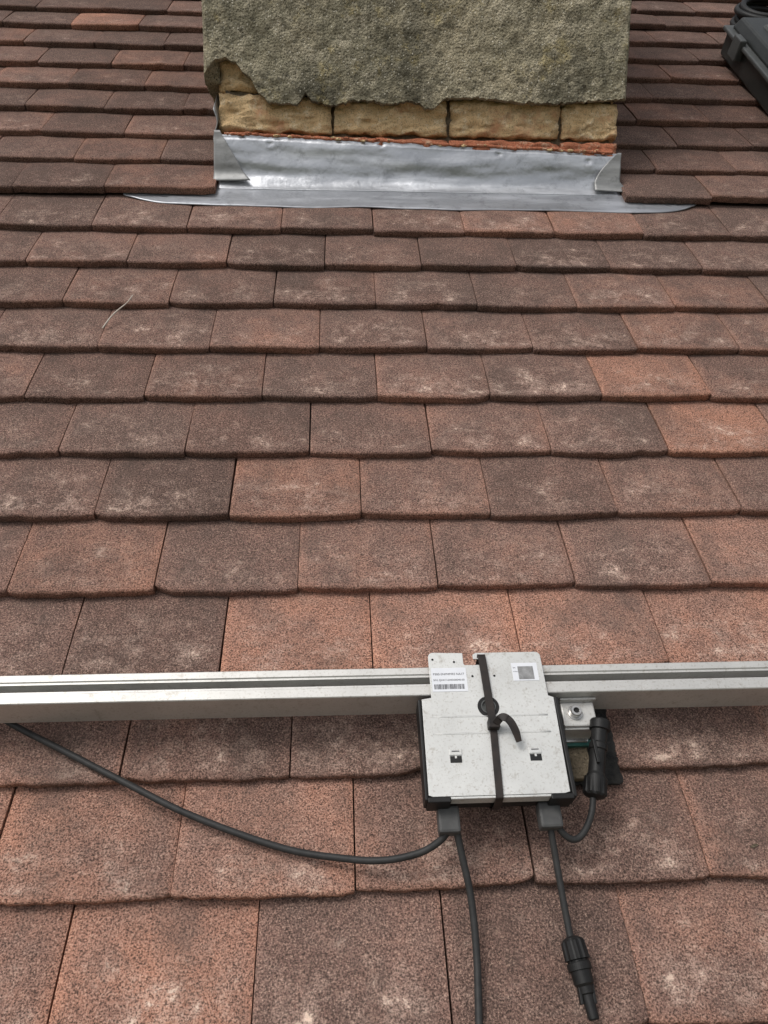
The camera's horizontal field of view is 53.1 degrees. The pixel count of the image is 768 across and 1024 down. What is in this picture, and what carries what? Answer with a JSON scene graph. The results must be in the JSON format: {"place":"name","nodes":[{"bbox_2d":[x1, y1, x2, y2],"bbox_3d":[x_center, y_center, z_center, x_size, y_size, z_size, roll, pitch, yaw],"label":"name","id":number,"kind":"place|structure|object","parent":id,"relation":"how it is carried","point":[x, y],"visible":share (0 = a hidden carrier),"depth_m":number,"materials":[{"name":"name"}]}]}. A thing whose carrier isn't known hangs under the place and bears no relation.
{"place":"outdoors","nodes":[
{"label":"outdoors","id":0,"kind":"place"},
{"bbox_3d":[-0.077,2.859,4.144,4.500,4.368,7.445,0,11,-3],"label":"house wall","id":1,"kind":"object","parent":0,"visible":0},
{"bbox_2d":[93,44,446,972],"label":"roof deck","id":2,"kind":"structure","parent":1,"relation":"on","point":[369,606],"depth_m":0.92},
{"bbox_2d":[0,0,767,1023],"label":"clay tiles","id":3,"kind":"object","parent":2,"relation":"on","point":[544,434],"visible":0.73,"depth_m":0.97,"materials":[{"name":"brown tile"}]},
{"bbox_2d":[102,295,132,328],"bbox_3d":[-0.417,-0.314,1.203,0.005,0.054,0.058,9,14,36],"label":"dry twig","id":4,"kind":"object","parent":3,"relation":"on","point":[115,312],"visible":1,"depth_m":1.20,"materials":[{"name":"grey wood"}]},
{"bbox_2d":[561,935,598,1020],"bbox_3d":[0.167,0.395,0.652,0.023,0.022,0.063,0,51,-3],"label":"cable connector","id":5,"kind":"object","parent":3,"relation":"on","point":[576,955],"visible":1,"depth_m":0.65,"materials":[{"name":"black plastic"}]},
{"bbox_2d":[721,17,767,113],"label":"black tool case","id":6,"kind":"object","parent":3,"relation":"on","point":[744,52],"visible":1,"depth_m":1.84,"materials":[{"name":"plastic"}]},
{"bbox_2d":[730,0,767,24],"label":"cable coil","id":7,"kind":"object","parent":6,"relation":"on","point":[752,8],"visible":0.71,"depth_m":2.04,"materials":[{"name":"black plastic"}]},
{"bbox_2d":[0,661,767,722],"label":"mounting rail","id":8,"kind":"object","parent":2,"relation":"attached to","point":[126,696],"visible":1,"depth_m":0.77,"materials":[{"name":"metal"}]},
{"bbox_2d":[416,652,576,835],"bbox_3d":[0.103,0.219,0.742,0.138,0.035,0.170,0,51,-3],"label":"solar power optimizer","id":9,"kind":"object","parent":8,"relation":"attached to","point":[455,755],"visible":1,"depth_m":0.72,"materials":[{"name":"grey plastic"}]},
{"bbox_2d":[4,723,448,864],"bbox_3d":[-0.196,0.254,0.740,0.524,0.118,0.033,3,12,13],"label":"solar cable","id":10,"kind":"object","parent":9,"relation":"attached to","point":[221,827],"visible":0.99,"depth_m":0.72,"materials":[{"name":"rubber"}]},
{"bbox_2d":[450,756,461,762],"bbox_3d":[0.067,0.229,0.711,0.011,0.001,0.007,0,51,-3],"label":"latch window","id":11,"kind":"structure","parent":9,"relation":"in","point":[452,758],"depth_m":0.71,"materials":[{"name":"black plastic"}]},
{"bbox_2d":[454,833,482,1023],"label":"solar cable","id":12,"kind":"object","parent":9,"relation":"attached to","point":[474,935],"visible":1,"depth_m":0.67,"materials":[{"name":"rubber"}]},
{"bbox_2d":[475,654,521,809],"bbox_3d":[0.111,0.209,0.743,0.030,0.054,0.146,0,51,-3],"label":"cable tie","id":13,"kind":"object","parent":9,"relation":"attached to","point":[494,721],"visible":1,"depth_m":0.72,"materials":[{"name":"plastic"}]},
{"bbox_2d":[530,754,541,760],"bbox_3d":[0.142,0.229,0.716,0.011,0.001,0.007,0,51,-3],"label":"latch window","id":14,"kind":"structure","parent":9,"relation":"in","point":[532,756],"depth_m":0.71,"materials":[{"name":"black plastic"}]},
{"bbox_2d":[548,830,572,936],"bbox_3d":[0.157,0.325,0.689,0.015,0.036,0.105,0,51,-3],"label":"solar cable","id":15,"kind":"object","parent":9,"relation":"attached to","point":[560,885],"visible":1,"depth_m":0.69,"materials":[{"name":"rubber"}]},
{"bbox_2d":[557,797,595,842],"bbox_3d":[0.178,0.282,0.712,0.048,0.016,0.044,0,51,-3],"label":"solar cable","id":16,"kind":"object","parent":9,"relation":"attached to","point":[578,837],"visible":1,"depth_m":0.71,"materials":[{"name":"rubber"}]},
{"bbox_2d":[582,717,609,799],"bbox_3d":[0.206,0.238,0.745,0.039,0.028,0.077,0,51,-3],"label":"cable connector","id":17,"kind":"object","parent":16,"relation":"attached to","point":[595,782],"visible":1,"depth_m":0.74,"materials":[{"name":"black plastic"}]},
{"bbox_2d":[559,697,622,786],"bbox_3d":[0.198,0.227,0.776,0.087,0.056,0.084,0,51,-3],"label":"roof hook","id":18,"kind":"object","parent":8,"relation":"attached to","point":[578,714],"visible":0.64,"depth_m":0.78,"materials":[{"name":"silver metal"}]},
{"bbox_2d":[202,0,631,155],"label":"brick chimney","id":19,"kind":"object","parent":2,"relation":"on","point":[540,75],"visible":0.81,"depth_m":1.46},
{"bbox_2d":[123,94,696,213],"bbox_3d":[0.060,-0.716,1.508,1.112,0.108,0.295,0,51,-3],"label":"lead flashing","id":20,"kind":"object","parent":19,"relation":"attached to","point":[262,171],"visible":0.94,"depth_m":1.49,"materials":[{"name":"silver metal"}]}
]}

